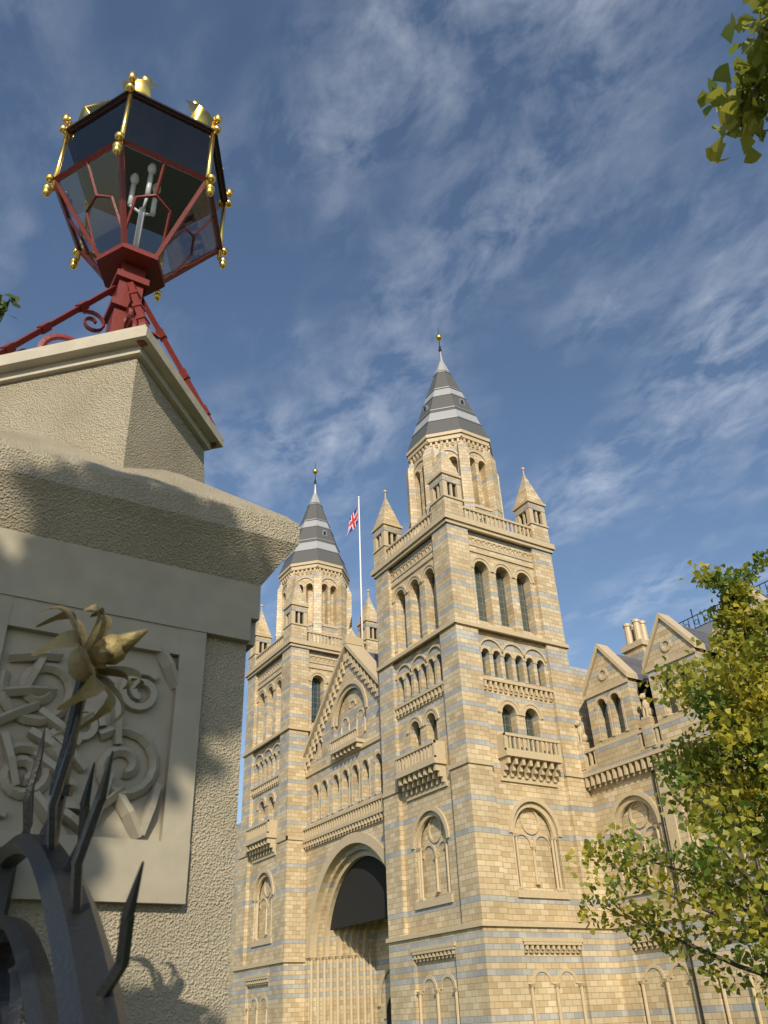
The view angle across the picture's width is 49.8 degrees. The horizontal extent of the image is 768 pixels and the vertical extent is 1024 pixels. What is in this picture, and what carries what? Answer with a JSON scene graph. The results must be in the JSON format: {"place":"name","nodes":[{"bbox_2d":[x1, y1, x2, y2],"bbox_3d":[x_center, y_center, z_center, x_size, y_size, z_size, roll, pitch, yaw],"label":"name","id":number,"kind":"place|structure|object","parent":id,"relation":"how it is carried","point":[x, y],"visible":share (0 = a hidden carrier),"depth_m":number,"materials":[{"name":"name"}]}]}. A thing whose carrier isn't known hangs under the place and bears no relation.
{"place":"outdoors","nodes":[
{"label":"outdoors","id":0,"kind":"place"},
{"bbox_2d":[231,962,304,1023],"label":"tower base","id":1,"kind":"object","parent":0,"point":[282,990],"visible":0.31,"depth_m":64.83,"materials":[{"name":"beige brick"}]},
{"bbox_2d":[358,496,362,646],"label":"flag pole","id":2,"kind":"object","parent":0,"point":[360,572],"visible":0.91,"depth_m":77.45,"materials":[{"name":"white metal"}]},
{"bbox_2d":[347,505,358,534],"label":"flag","id":3,"kind":"object","parent":2,"relation":"attached to","point":[353,521],"visible":1,"depth_m":81.82,"materials":[{"name":"multicoloured fabric"}]},
{"bbox_2d":[0,0,767,824],"label":"sky","id":4,"kind":"structure","parent":0,"point":[532,186],"materials":[{"name":"blue"}]},
{"bbox_2d":[389,926,627,1023],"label":"tower base","id":5,"kind":"object","parent":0,"point":[491,970],"visible":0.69,"depth_m":47.52,"materials":[{"name":"beige brick"}]},
{"bbox_2d":[565,548,767,1008],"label":"ginkgo tree","id":6,"kind":"object","parent":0,"point":[724,719],"depth_m":13.94,"materials":[{"name":"green plant"}]},
{"bbox_2d":[705,0,767,163],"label":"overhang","id":7,"kind":"object","parent":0,"point":[749,72],"depth_m":3.30,"materials":[{"name":"green plant"}]},
{"bbox_2d":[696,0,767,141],"bbox_3d":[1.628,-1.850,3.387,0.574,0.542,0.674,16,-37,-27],"label":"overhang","id":8,"kind":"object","parent":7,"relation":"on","point":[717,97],"depth_m":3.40,"materials":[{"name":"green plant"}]},
{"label":"branch wood","id":9,"kind":"object","parent":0,"visible":0},
{"bbox_2d":[0,293,20,321],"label":"leaves","id":10,"kind":"object","parent":9,"relation":"attached to","point":[13,300],"visible":1,"depth_m":7.73,"materials":[{"name":"green plant"}]},
{"label":"ground","id":11,"kind":"structure","parent":0,"visible":0},
{"bbox_2d":[0,357,299,1023],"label":"gate pillar","id":12,"kind":"structure","parent":11,"relation":"on","point":[108,457],"depth_m":3.53,"materials":[{"name":"beige stone"}]},
{"bbox_2d":[0,681,143,1023],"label":"gate ironwork","id":13,"kind":"object","parent":12,"relation":"attached to","point":[82,985],"visible":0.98,"depth_m":1.61,"materials":[{"name":"black metal"}]},
{"bbox_2d":[31,604,147,729],"bbox_3d":[-0.762,0.400,2.122,0.308,0.338,0.292,16,-37,-27],"label":"metal flower","id":14,"kind":"object","parent":13,"relation":"on","point":[94,653],"visible":1,"depth_m":2.09,"materials":[{"name":"gold metal"}]},
{"bbox_2d":[0,324,223,450],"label":"cornice","id":15,"kind":"structure","parent":12,"relation":"on","point":[99,349],"depth_m":4.32,"materials":[{"name":"beige stone"}]},
{"bbox_2d":[0,94,224,447],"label":"lantern frame","id":16,"kind":"object","parent":12,"relation":"on","point":[131,276],"visible":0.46,"depth_m":5.16,"materials":[{"name":"red metal"}]},
{"bbox_2d":[42,71,232,300],"bbox_3d":[-1.623,-1.811,5.454,1.241,2.422,1.083,16,-37,-27],"label":"lantern gilding","id":17,"kind":"object","parent":16,"relation":"attached to","point":[145,84],"visible":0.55,"depth_m":5.54,"materials":[{"name":"gold metal"}]},
{"bbox_2d":[59,139,221,274],"bbox_3d":[-1.630,-1.982,5.560,1.120,1.040,0.970,16,-37,-27],"label":"lantern glass","id":18,"kind":"object","parent":16,"relation":"in","point":[105,226],"visible":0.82,"depth_m":6.01,"materials":[{"name":"clear glass"}]},
{"bbox_2d":[127,163,160,247],"bbox_3d":[-1.617,-1.966,5.527,0.217,0.978,0.188,16,-37,-27],"label":"lantern lamp","id":19,"kind":"object","parent":16,"relation":"in","point":[134,177],"visible":0.85,"depth_m":5.63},
{"bbox_2d":[64,90,227,232],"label":"lantern roof","id":20,"kind":"structure","parent":16,"relation":"attached to","point":[165,134],"depth_m":5.73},
{"bbox_2d":[0,567,255,904],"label":"pier carved panels","id":21,"kind":"object","parent":12,"relation":"attached to","point":[149,737],"visible":0.69,"depth_m":3.17,"materials":[{"name":"beige stone"}]},
{"bbox_2d":[0,527,260,622],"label":"stone band","id":22,"kind":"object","parent":12,"relation":"attached to","point":[31,553],"depth_m":3.51,"materials":[{"name":"beige stone"}]},
{"bbox_2d":[246,650,338,964],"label":"tower wall","id":23,"kind":"structure","parent":11,"relation":"on","point":[268,715],"depth_m":76.23,"materials":[{"name":"beige brick"}]},
{"bbox_2d":[391,530,584,934],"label":"tower wall","id":24,"kind":"structure","parent":11,"relation":"on","point":[509,795],"depth_m":54.88,"materials":[{"name":"beige stone"}]},
{"bbox_2d":[413,439,492,530],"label":"octagonal tower","id":25,"kind":"structure","parent":24,"relation":"on","point":[479,482],"depth_m":68.00,"materials":[{"name":"beige stone"}]},
{"bbox_2d":[226,441,752,1023],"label":"towers","id":26,"kind":"structure","parent":11,"relation":"on","point":[480,871],"depth_m":61.42,"materials":[{"name":"beige stone"}]},
{"bbox_2d":[282,568,346,646],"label":"octagonal tower","id":27,"kind":"structure","parent":26,"relation":"on","point":[329,606],"depth_m":85.83,"materials":[{"name":"beige stone"}]},
{"bbox_2d":[304,651,384,1023],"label":"gable wall","id":28,"kind":"structure","parent":26,"relation":"attached to","point":[316,857],"depth_m":67.49,"materials":[{"name":"ceramic"}]},
{"bbox_2d":[279,361,488,575],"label":"spire roofs","id":29,"kind":"structure","parent":26,"relation":"on","point":[439,380],"depth_m":74.80,"materials":[{"name":"grey tile"}]},
{"bbox_2d":[313,334,441,473],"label":"spire finials","id":30,"kind":"object","parent":29,"relation":"on","point":[438,337],"visible":1,"depth_m":79.05,"materials":[{"name":"gold metal"}]},
{"bbox_2d":[284,351,481,564],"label":"spire roof bands","id":31,"kind":"object","parent":29,"relation":"attached to","point":[424,405],"visible":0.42,"depth_m":74.15,"materials":[{"name":"grey stone"}]},
{"bbox_2d":[231,429,767,1023],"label":"stone trim","id":32,"kind":"structure","parent":26,"relation":"attached to","point":[261,839],"depth_m":60.99,"materials":[{"name":"beige stone"}]},
{"bbox_2d":[259,332,765,1023],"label":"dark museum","id":33,"kind":"structure","parent":26,"relation":"in","point":[361,896],"depth_m":62.72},
{"bbox_2d":[311,566,766,754],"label":"windows","id":34,"kind":"structure","parent":26,"relation":"attached to","point":[482,617],"depth_m":59.95,"materials":[{"name":"black glass"}]},
{"bbox_2d":[368,594,767,763],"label":"roofs","id":35,"kind":"structure","parent":26,"relation":"on","point":[634,664],"depth_m":56.30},
{"bbox_2d":[586,650,644,764],"bbox_3d":[15.357,12.793,55.475,0.920,7.427,3.800,16,-37,-27],"label":"dormer","id":36,"kind":"object","parent":26,"relation":"on","point":[628,691],"visible":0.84,"depth_m":54.66,"materials":[{"name":"ceramic"}]},
{"bbox_2d":[590,750,767,1023],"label":"wing wall","id":37,"kind":"structure","parent":26,"relation":"attached to","point":[633,964],"depth_m":47.80,"materials":[{"name":"ceramic"}]},
{"bbox_2d":[646,620,711,741],"bbox_3d":[18.282,10.175,51.481,0.920,7.427,3.800,16,-37,-27],"label":"dormer","id":38,"kind":"object","parent":26,"relation":"on","point":[679,726],"visible":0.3,"depth_m":51.29,"materials":[{"name":"ceramic"}]},
{"bbox_2d":[649,580,767,637],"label":"roof cresting","id":39,"kind":"object","parent":26,"relation":"on","point":[713,612],"visible":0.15,"depth_m":60.75,"materials":[{"name":"black metal"}]},
{"bbox_2d":[696,595,767,632],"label":"roof band","id":40,"kind":"object","parent":26,"relation":"on","point":[708,627],"depth_m":59.68,"materials":[{"name":"grey stone"}]},
{"bbox_2d":[718,596,766,703],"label":"dormer","id":41,"kind":"object","parent":26,"relation":"on","point":[754,607],"depth_m":47.77,"materials":[{"name":"stone"}]}
]}

